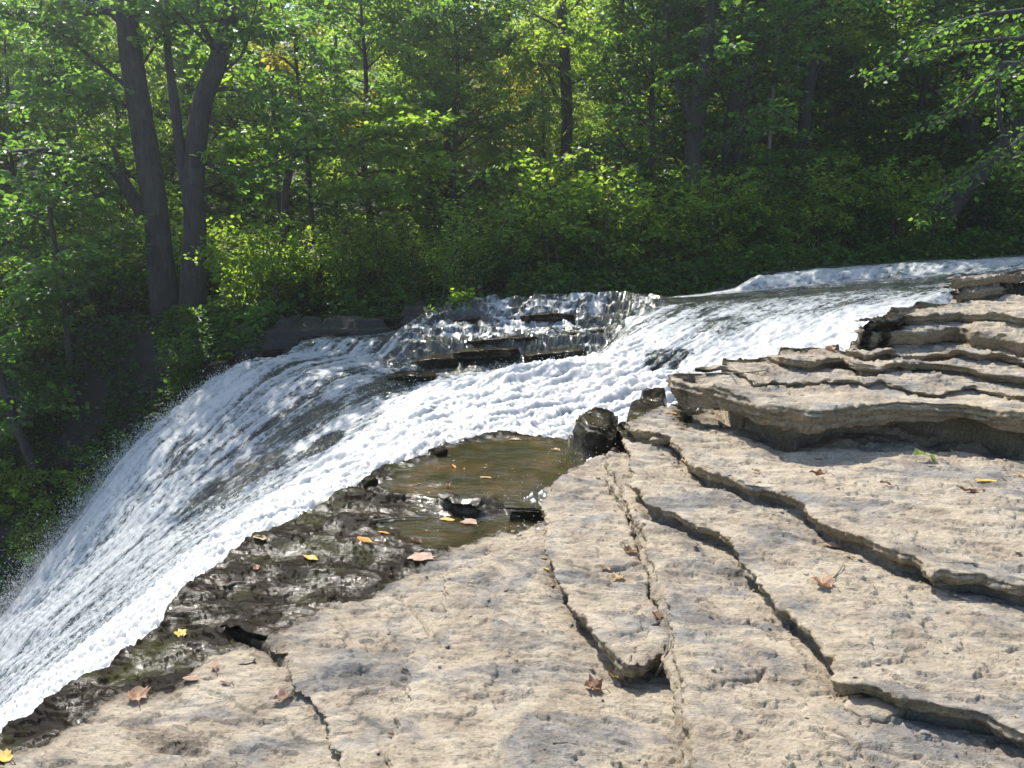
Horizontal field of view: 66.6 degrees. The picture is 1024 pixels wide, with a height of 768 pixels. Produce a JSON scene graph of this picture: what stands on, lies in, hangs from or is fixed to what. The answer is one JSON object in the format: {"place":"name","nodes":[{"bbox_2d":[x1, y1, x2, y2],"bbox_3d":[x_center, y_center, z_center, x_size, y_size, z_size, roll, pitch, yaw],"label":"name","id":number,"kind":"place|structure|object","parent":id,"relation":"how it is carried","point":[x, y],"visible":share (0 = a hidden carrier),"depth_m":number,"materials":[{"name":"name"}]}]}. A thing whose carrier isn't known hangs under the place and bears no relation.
{"place":"outdoors","nodes":[
{"label":"outdoors","id":0,"kind":"place"},
{"bbox_2d":[0,269,1023,767],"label":"rock shelf","id":1,"kind":"object","parent":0,"point":[308,633],"visible":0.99,"depth_m":3.06,"materials":[{"name":"stone"}]},
{"bbox_2d":[372,377,1020,767],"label":"rock debris","id":2,"kind":"object","parent":1,"relation":"on","point":[922,731],"visible":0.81,"depth_m":3.14,"materials":[{"name":"stone"}]},
{"bbox_2d":[843,697,905,723],"bbox_3d":[1.052,0.945,2.272,0.160,0.039,0.125,-8,14,-34],"label":"loose stone","id":3,"kind":"object","parent":1,"relation":"on","point":[877,710],"visible":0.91,"depth_m":2.25,"materials":[{"name":"stone"}]},
{"bbox_2d":[0,255,1023,732],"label":"river water","id":4,"kind":"structure","parent":0,"point":[718,325],"depth_m":8.51,"materials":[{"name":"white liquid"}]},
{"bbox_2d":[387,370,437,381],"bbox_3d":[-1.249,-0.100,9.716,0.604,0.127,0.559,0,12,0],"label":"rock ledge","id":5,"kind":"object","parent":4,"relation":"in","point":[411,375],"visible":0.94,"depth_m":9.55,"materials":[{"name":"stone"}]},
{"bbox_2d":[415,353,458,368],"bbox_3d":[-0.983,-0.295,10.351,0.571,0.178,0.536,0,12,0],"label":"rock ledge","id":6,"kind":"object","parent":4,"relation":"in","point":[438,360],"visible":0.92,"depth_m":10.12,"materials":[{"name":"stone"}]},
{"bbox_2d":[0,294,914,722],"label":"water spray","id":7,"kind":"object","parent":4,"relation":"on","point":[56,540],"visible":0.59,"depth_m":8.96,"materials":[{"name":"grey liquid"}]},
{"bbox_2d":[453,346,518,359],"bbox_3d":[-0.344,-0.432,10.374,0.860,0.153,0.575,0,12,0],"label":"rock ledge","id":8,"kind":"object","parent":4,"relation":"in","point":[481,352],"visible":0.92,"depth_m":10.16,"materials":[{"name":"stone"}]},
{"bbox_2d":[520,311,573,321],"bbox_3d":[0.506,-1.002,11.446,0.782,0.146,0.608,0,12,0],"label":"rock ledge","id":9,"kind":"object","parent":4,"relation":"in","point":[547,316],"visible":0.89,"depth_m":11.20,"materials":[{"name":"stone"}]},
{"bbox_2d":[524,348,584,362],"bbox_3d":[0.543,-0.390,10.206,0.780,0.196,0.603,0,12,0],"label":"rock ledge","id":10,"kind":"object","parent":4,"relation":"in","point":[531,356],"visible":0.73,"depth_m":9.97,"materials":[{"name":"stone"}]},
{"bbox_2d":[0,30,1023,613],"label":"bank","id":11,"kind":"structure","parent":0,"point":[286,332],"depth_m":12.85,"materials":[{"name":"green plant"}]},
{"bbox_2d":[0,536,62,617],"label":"shrub","id":12,"kind":"object","parent":11,"relation":"on","point":[3,590],"visible":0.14,"depth_m":11.53,"materials":[{"name":"green plant"}]},
{"bbox_2d":[0,436,63,526],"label":"shrub","id":13,"kind":"object","parent":11,"relation":"on","point":[11,481],"visible":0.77,"depth_m":12.09,"materials":[{"name":"green plant"}]},
{"bbox_2d":[1,498,71,576],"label":"tall herb","id":14,"kind":"object","parent":11,"relation":"on","point":[35,542],"visible":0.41,"depth_m":11.61,"materials":[{"name":"green plant"}]},
{"bbox_2d":[0,4,83,246],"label":"broadleaf tree","id":15,"kind":"object","parent":11,"relation":"on","point":[19,124],"visible":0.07,"depth_m":18.58,"materials":[{"name":"green plant"}]},
{"bbox_2d":[0,351,85,449],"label":"shrub","id":16,"kind":"object","parent":11,"relation":"on","point":[36,420],"visible":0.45,"depth_m":12.54,"materials":[{"name":"green plant"}]},
{"bbox_2d":[0,233,91,312],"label":"shrub","id":17,"kind":"object","parent":11,"relation":"on","point":[6,268],"visible":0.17,"depth_m":14.10,"materials":[{"name":"green plant"}]},
{"bbox_2d":[0,286,98,368],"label":"shrub","id":18,"kind":"object","parent":11,"relation":"on","point":[41,335],"visible":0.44,"depth_m":12.87,"materials":[{"name":"green plant"}]},
{"bbox_2d":[0,274,99,486],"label":"gorge tree","id":19,"kind":"object","parent":11,"relation":"on","point":[38,300],"visible":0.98,"depth_m":11.85,"materials":[{"name":"green plant"}]},
{"bbox_2d":[0,21,104,249],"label":"broadleaf tree","id":20,"kind":"object","parent":11,"relation":"on","point":[11,48],"visible":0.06,"depth_m":19.03,"materials":[{"name":"green plant"}]},
{"bbox_2d":[12,336,98,409],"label":"shrub","id":21,"kind":"object","parent":11,"relation":"on","point":[34,379],"visible":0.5,"depth_m":12.68,"materials":[{"name":"green plant"}]},
{"bbox_2d":[0,0,118,252],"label":"ash tree","id":22,"kind":"object","parent":11,"relation":"on","point":[4,70],"visible":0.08,"depth_m":16.71,"materials":[{"name":"green plant"}]},
{"bbox_2d":[2,442,120,530],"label":"shrub","id":23,"kind":"object","parent":11,"relation":"on","point":[71,484],"visible":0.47,"depth_m":11.96,"materials":[{"name":"green plant"}]},
{"bbox_2d":[0,2,140,264],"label":"broadleaf tree","id":24,"kind":"object","parent":11,"relation":"on","point":[42,71],"visible":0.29,"depth_m":15.51,"materials":[{"name":"green plant"}]},
{"bbox_2d":[7,227,136,317],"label":"shrub","id":25,"kind":"object","parent":11,"relation":"on","point":[100,296],"visible":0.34,"depth_m":14.21,"materials":[{"name":"green plant"}]},
{"bbox_2d":[0,155,153,407],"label":"gorge sapling","id":26,"kind":"object","parent":11,"relation":"on","point":[92,258],"visible":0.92,"depth_m":12.37,"materials":[{"name":"green plant"}]},
{"bbox_2d":[0,0,196,276],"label":"ash tree","id":27,"kind":"object","parent":11,"relation":"on","point":[160,90],"visible":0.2,"depth_m":16.24,"materials":[{"name":"green plant"}]},
{"bbox_2d":[36,205,182,316],"bbox_3d":[-7.334,-2.316,14.648,2.343,2.100,2.665,5,13,24],"label":"shrub","id":28,"kind":"object","parent":11,"relation":"on","point":[119,292],"visible":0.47,"depth_m":14.32,"materials":[{"name":"green plant"}]},
{"bbox_2d":[74,418,154,474],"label":"shrub","id":29,"kind":"object","parent":11,"relation":"on","point":[117,440],"visible":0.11,"depth_m":11.74,"materials":[{"name":"green plant"}]},
{"bbox_2d":[0,0,261,324],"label":"twin trunk tree","id":30,"kind":"object","parent":11,"relation":"on","point":[163,285],"visible":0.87,"depth_m":12.91,"materials":[{"name":"green plant"}]},
{"bbox_2d":[42,11,230,218],"bbox_3d":[-10.728,-7.786,21.909,5.407,8.035,4.252,0,12,0],"label":"broadleaf tree","id":31,"kind":"object","parent":11,"relation":"on","point":[129,172],"visible":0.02,"depth_m":21.71,"materials":[{"name":"green plant"}]},
{"bbox_2d":[105,230,181,314],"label":"shrub","id":32,"kind":"object","parent":11,"relation":"on","point":[144,279],"visible":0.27,"depth_m":14.12,"materials":[{"name":"green plant"}]},
{"bbox_2d":[80,16,233,201],"bbox_3d":[-11.295,-9.965,24.886,5.887,9.129,5.540,-6,13,-27],"label":"broadleaf tree","id":33,"kind":"object","parent":11,"relation":"on","point":[157,59],"visible":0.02,"depth_m":24.76,"materials":[{"name":"green plant"}]},
{"bbox_2d":[150,324,218,397],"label":"shrub","id":34,"kind":"object","parent":11,"relation":"on","point":[184,367],"visible":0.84,"depth_m":11.91,"materials":[{"name":"green plant"}]},
{"bbox_2d":[100,189,279,304],"bbox_3d":[-6.168,-2.626,15.481,3.097,2.440,2.723,-3,12,-13],"label":"shrub","id":35,"kind":"object","parent":11,"relation":"on","point":[213,236],"visible":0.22,"depth_m":15.34,"materials":[{"name":"green plant"}]},
{"bbox_2d":[96,0,293,241],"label":"broadleaf tree","id":36,"kind":"object","parent":11,"relation":"on","point":[189,88],"visible":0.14,"depth_m":19.58,"materials":[{"name":"green plant"}]},
{"bbox_2d":[111,0,332,233],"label":"broadleaf tree","id":37,"kind":"object","parent":11,"relation":"on","point":[260,64],"visible":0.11,"depth_m":21.84,"materials":[{"name":"green plant"}]},
{"bbox_2d":[146,8,317,212],"bbox_3d":[-8.397,-9.167,24.027,5.666,8.420,4.455,4,12,21],"label":"broadleaf tree","id":38,"kind":"object","parent":11,"relation":"on","point":[207,180],"visible":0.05,"depth_m":23.35,"materials":[{"name":"green plant"}]},
{"bbox_2d":[103,0,361,311],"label":"forked tree","id":39,"kind":"object","parent":11,"relation":"on","point":[191,168],"visible":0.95,"depth_m":12.77,"materials":[{"name":"green plant"}]},
{"bbox_2d":[207,205,278,302],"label":"tall herb","id":40,"kind":"object","parent":11,"relation":"on","point":[258,240],"visible":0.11,"depth_m":14.58,"materials":[{"name":"green plant"}]},
{"bbox_2d":[204,349,282,378],"bbox_3d":[-4.016,-0.380,12.005,1.236,0.447,1.161,0,12,0],"label":"rock ledge","id":41,"kind":"object","parent":11,"relation":"on","point":[210,369],"visible":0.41,"depth_m":11.54,"materials":[{"name":"stone"}]},
{"bbox_2d":[183,211,323,318],"bbox_3d":[-4.233,-1.937,13.121,2.152,1.928,2.447,0,12,0],"label":"shrub","id":42,"kind":"object","parent":11,"relation":"on","point":[227,266],"visible":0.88,"depth_m":12.96,"materials":[{"name":"green plant"}]},
{"bbox_2d":[166,0,366,254],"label":"broadleaf tree","id":43,"kind":"object","parent":11,"relation":"on","point":[286,91],"visible":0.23,"depth_m":17.51,"materials":[{"name":"green plant"}]},
{"bbox_2d":[251,228,330,315],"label":"bush","id":44,"kind":"object","parent":11,"relation":"on","point":[305,302],"visible":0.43,"depth_m":13.58,"materials":[{"name":"green plant"}]},
{"bbox_2d":[248,19,380,254],"bbox_3d":[-3.715,-4.645,15.001,2.518,4.470,1.331,0,12,0],"label":"yellow maple","id":45,"kind":"object","parent":11,"relation":"on","point":[274,61],"visible":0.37,"depth_m":14.76,"materials":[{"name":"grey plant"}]},
{"bbox_2d":[288,206,370,308],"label":"shrub","id":46,"kind":"object","parent":11,"relation":"on","point":[348,232],"visible":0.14,"depth_m":13.93,"materials":[{"name":"green plant"}]},
{"bbox_2d":[189,94,478,300],"bbox_3d":[-3.035,-3.165,13.441,4.985,3.468,2.076,0,12,0],"label":"spreading tree","id":47,"kind":"object","parent":11,"relation":"on","point":[401,127],"visible":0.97,"depth_m":13.04,"materials":[{"name":"green plant"}]},
{"bbox_2d":[261,0,419,221],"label":"broadleaf tree","id":48,"kind":"object","parent":11,"relation":"on","point":[319,201],"visible":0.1,"depth_m":21.47,"materials":[{"name":"green plant"}]},
{"bbox_2d":[219,0,467,277],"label":"broadleaf tree","id":49,"kind":"object","parent":11,"relation":"on","point":[367,87],"visible":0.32,"depth_m":15.18,"materials":[{"name":"green plant"}]},
{"bbox_2d":[278,215,410,312],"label":"shrub","id":50,"kind":"object","parent":11,"relation":"on","point":[336,275],"visible":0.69,"depth_m":13.28,"materials":[{"name":"green plant"}]},
{"bbox_2d":[297,199,399,310],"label":"tall herb","id":51,"kind":"object","parent":11,"relation":"on","point":[358,263],"visible":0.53,"depth_m":13.46,"materials":[{"name":"green plant"}]},
{"bbox_2d":[325,1,438,176],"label":"broadleaf tree","id":52,"kind":"object","parent":11,"relation":"on","point":[360,63],"visible":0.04,"depth_m":25.51,"materials":[{"name":"green plant"}]},
{"bbox_2d":[352,204,443,305],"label":"tall herb","id":53,"kind":"object","parent":11,"relation":"on","point":[397,251],"visible":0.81,"depth_m":13.41,"materials":[{"name":"green plant"}]},
{"bbox_2d":[331,0,482,221],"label":"ash tree","id":54,"kind":"object","parent":11,"relation":"on","point":[374,66],"visible":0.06,"depth_m":20.23,"materials":[{"name":"green plant"}]},
{"bbox_2d":[339,0,518,238],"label":"ash tree","id":55,"kind":"object","parent":11,"relation":"on","point":[483,112],"visible":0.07,"depth_m":18.86,"materials":[{"name":"green plant"}]},
{"bbox_2d":[404,221,472,300],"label":"tall herb","id":56,"kind":"object","parent":11,"relation":"on","point":[432,288],"visible":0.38,"depth_m":13.92,"materials":[{"name":"green plant"}]},
{"bbox_2d":[306,0,583,257],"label":"broadleaf tree","id":57,"kind":"object","parent":11,"relation":"on","point":[429,51],"visible":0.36,"depth_m":15.83,"materials":[{"name":"green plant"}]},
{"bbox_2d":[400,190,490,293],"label":"shrub","id":58,"kind":"object","parent":11,"relation":"on","point":[442,221],"visible":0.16,"depth_m":14.55,"materials":[{"name":"green plant"}]},
{"bbox_2d":[336,0,557,278],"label":"broadleaf tree","id":59,"kind":"object","parent":11,"relation":"on","point":[428,21],"visible":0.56,"depth_m":14.73,"materials":[{"name":"green plant"}]},
{"bbox_2d":[421,174,537,304],"bbox_3d":[-0.673,-2.370,12.959,2.222,2.108,1.649,-8,14,-35],"label":"tall herb","id":60,"kind":"object","parent":11,"relation":"on","point":[457,278],"visible":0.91,"depth_m":12.75,"materials":[{"name":"green plant"}]},
{"bbox_2d":[459,44,557,201],"bbox_3d":[-0.043,-5.745,19.111,2.783,5.058,2.829,2,12,11],"label":"young maple tree","id":61,"kind":"object","parent":11,"relation":"on","point":[509,103],"visible":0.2,"depth_m":18.88,"materials":[{"name":"green plant"}]},
{"bbox_2d":[476,216,545,291],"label":"shrub","id":62,"kind":"object","parent":11,"relation":"on","point":[512,266],"visible":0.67,"depth_m":13.13,"materials":[{"name":"green plant"}]},
{"bbox_2d":[0,201,1023,593],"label":"undergrowth","id":63,"kind":"object","parent":11,"relation":"on","point":[250,321],"visible":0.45,"depth_m":12.94,"materials":[{"name":"green plant"}]},
{"bbox_2d":[460,0,590,193],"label":"broadleaf tree","id":64,"kind":"object","parent":11,"relation":"on","point":[509,27],"visible":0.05,"depth_m":22.82,"materials":[{"name":"green plant"}]},
{"bbox_2d":[467,0,621,227],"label":"ash tree","id":65,"kind":"object","parent":11,"relation":"on","point":[545,127],"visible":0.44,"depth_m":16.98,"materials":[{"name":"green plant"}]},
{"bbox_2d":[471,146,646,280],"bbox_3d":[0.684,-2.824,13.433,3.093,2.437,2.720,-7,13,-30],"label":"shrub","id":66,"kind":"object","parent":11,"relation":"on","point":[549,231],"visible":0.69,"depth_m":13.02,"materials":[{"name":"green plant"}]},
{"bbox_2d":[475,0,645,197],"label":"grey trunk tree","id":67,"kind":"object","parent":11,"relation":"on","point":[532,11],"visible":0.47,"depth_m":16.79,"materials":[{"name":"green plant"}]},
{"bbox_2d":[475,146,652,270],"bbox_3d":[0.798,-3.112,14.640,2.736,2.451,3.111,-9,15,-39],"label":"shrub","id":68,"kind":"object","parent":11,"relation":"on","point":[515,175],"visible":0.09,"depth_m":14.05,"materials":[{"name":"green plant"}]},
{"bbox_2d":[504,0,631,168],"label":"ash tree","id":69,"kind":"object","parent":11,"relation":"on","point":[574,86],"visible":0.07,"depth_m":24.15,"materials":[{"name":"green plant"}]},
{"bbox_2d":[536,182,642,282],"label":"shrub","id":70,"kind":"object","parent":11,"relation":"on","point":[584,263],"visible":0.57,"depth_m":12.97,"materials":[{"name":"green plant"}]},
{"bbox_2d":[572,0,667,167],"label":"ash tree","id":71,"kind":"object","parent":11,"relation":"on","point":[596,109],"visible":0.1,"depth_m":24.60,"materials":[{"name":"green plant"}]},
{"bbox_2d":[541,0,708,187],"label":"broadleaf tree","id":72,"kind":"object","parent":11,"relation":"on","point":[598,162],"visible":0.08,"depth_m":22.90,"materials":[{"name":"green plant"}]},
{"bbox_2d":[539,0,714,204],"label":"slender tree","id":73,"kind":"object","parent":11,"relation":"on","point":[581,2],"visible":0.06,"depth_m":19.84,"materials":[{"name":"green plant"}]},
{"bbox_2d":[554,162,716,279],"bbox_3d":[1.959,-2.762,13.810,2.398,2.149,2.728,-5,12,-22],"label":"shrub","id":74,"kind":"object","parent":11,"relation":"on","point":[634,257],"visible":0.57,"depth_m":13.12,"materials":[{"name":"green plant"}]},
{"bbox_2d":[600,161,748,276],"bbox_3d":[2.773,-2.836,13.756,2.610,2.056,2.295,-1,12,-4],"label":"shrub","id":75,"kind":"object","parent":11,"relation":"on","point":[684,234],"visible":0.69,"depth_m":13.30,"materials":[{"name":"green plant"}]},
{"bbox_2d":[555,0,801,226],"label":"broadleaf tree","id":76,"kind":"object","parent":11,"relation":"on","point":[619,46],"visible":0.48,"depth_m":14.39,"materials":[{"name":"green plant"}]},
{"bbox_2d":[576,0,800,221],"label":"broadleaf tree","id":77,"kind":"object","parent":11,"relation":"on","point":[673,155],"visible":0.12,"depth_m":17.37,"materials":[{"name":"green plant"}]},
{"bbox_2d":[571,0,813,244],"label":"dark fork tree","id":78,"kind":"object","parent":11,"relation":"on","point":[694,139],"visible":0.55,"depth_m":14.25,"materials":[{"name":"green plant"}]},
{"bbox_2d":[656,165,777,261],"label":"shrub","id":79,"kind":"object","parent":11,"relation":"on","point":[737,222],"visible":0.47,"depth_m":13.61,"materials":[{"name":"green plant"}]},
{"bbox_2d":[626,0,830,207],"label":"pale trunk tree","id":80,"kind":"object","parent":11,"relation":"on","point":[737,155],"visible":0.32,"depth_m":15.00,"materials":[{"name":"green plant"}]},
{"bbox_2d":[596,0,886,263],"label":"broadleaf tree","id":81,"kind":"object","parent":11,"relation":"on","point":[724,147],"visible":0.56,"depth_m":13.89,"materials":[{"name":"green plant"}]},
{"bbox_2d":[708,176,808,259],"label":"shrub","id":82,"kind":"object","parent":11,"relation":"on","point":[765,228],"visible":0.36,"depth_m":13.90,"materials":[{"name":"green plant"}]},
{"bbox_2d":[628,0,905,215],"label":"broadleaf tree","id":83,"kind":"object","parent":11,"relation":"on","point":[857,82],"visible":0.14,"depth_m":16.26,"materials":[{"name":"green plant"}]},
{"bbox_2d":[702,145,855,221],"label":"shrub","id":84,"kind":"object","parent":11,"relation":"on","point":[834,160],"visible":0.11,"depth_m":15.66,"materials":[{"name":"green plant"}]},
{"bbox_2d":[738,185,824,249],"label":"shrub","id":85,"kind":"object","parent":11,"relation":"on","point":[793,236],"visible":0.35,"depth_m":14.11,"materials":[{"name":"green plant"}]},
{"bbox_2d":[681,0,885,238],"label":"mottled trunk tree","id":86,"kind":"object","parent":11,"relation":"on","point":[805,117],"visible":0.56,"depth_m":15.99,"materials":[{"name":"green plant"}]},
{"bbox_2d":[726,0,900,212],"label":"broadleaf tree","id":87,"kind":"object","parent":11,"relation":"on","point":[867,124],"visible":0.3,"depth_m":16.71,"materials":[{"name":"green plant"}]},
{"bbox_2d":[752,154,891,248],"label":"shrub","id":88,"kind":"object","parent":11,"relation":"on","point":[847,223],"visible":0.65,"depth_m":14.32,"materials":[{"name":"green plant"}]},
{"bbox_2d":[711,0,960,186],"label":"broadleaf tree","id":89,"kind":"object","parent":11,"relation":"on","point":[843,119],"visible":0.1,"depth_m":18.97,"materials":[{"name":"green plant"}]},
{"bbox_2d":[793,170,898,250],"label":"shrub","id":90,"kind":"object","parent":11,"relation":"on","point":[881,218],"visible":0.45,"depth_m":14.47,"materials":[{"name":"green plant"}]},
{"bbox_2d":[839,152,952,227],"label":"shrub","id":91,"kind":"object","parent":11,"relation":"on","point":[901,168],"visible":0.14,"depth_m":15.81,"materials":[{"name":"green plant"}]},
{"bbox_2d":[831,154,969,254],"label":"shrub","id":92,"kind":"object","parent":11,"relation":"on","point":[904,216],"visible":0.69,"depth_m":14.27,"materials":[{"name":"green plant"}]},
{"bbox_2d":[835,0,972,175],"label":"broadleaf tree","id":93,"kind":"object","parent":11,"relation":"on","point":[875,144],"visible":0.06,"depth_m":20.23,"materials":[{"name":"green plant"}]},
{"bbox_2d":[786,0,1023,240],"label":"broadleaf tree","id":94,"kind":"object","parent":11,"relation":"on","point":[927,69],"visible":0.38,"depth_m":15.72,"materials":[{"name":"green plant"}]},
{"bbox_2d":[831,0,1023,210],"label":"broadleaf tree","id":95,"kind":"object","parent":11,"relation":"on","point":[894,41],"visible":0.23,"depth_m":16.87,"materials":[{"name":"green plant"}]},
{"bbox_2d":[833,0,1023,225],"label":"broadleaf tree","id":96,"kind":"object","parent":11,"relation":"on","point":[936,139],"visible":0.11,"depth_m":17.12,"materials":[{"name":"green plant"}]},
{"bbox_2d":[834,0,1023,225],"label":"upright dark tree","id":97,"kind":"object","parent":11,"relation":"on","point":[968,124],"visible":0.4,"depth_m":15.55,"materials":[{"name":"green plant"}]},
{"bbox_2d":[850,4,1023,231],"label":"overhanging tree","id":98,"kind":"object","parent":11,"relation":"on","point":[1002,67],"visible":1,"depth_m":10.67,"materials":[{"name":"green plant"}]},
{"bbox_2d":[860,0,1023,253],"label":"leaning tree","id":99,"kind":"object","parent":11,"relation":"on","point":[961,203],"visible":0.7,"depth_m":14.56,"materials":[{"name":"green plant"}]},
{"bbox_2d":[912,151,1014,240],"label":"tall herb","id":100,"kind":"object","parent":11,"relation":"on","point":[960,224],"visible":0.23,"depth_m":15.08,"materials":[{"name":"green plant"}]},
{"bbox_2d":[938,144,1023,243],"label":"shrub","id":101,"kind":"object","parent":11,"relation":"on","point":[990,214],"visible":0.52,"depth_m":14.64,"materials":[{"name":"green plant"}]},
{"bbox_2d":[968,145,1023,235],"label":"shrub","id":102,"kind":"object","parent":11,"relation":"on","point":[1015,216],"visible":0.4,"depth_m":14.57,"materials":[{"name":"green plant"}]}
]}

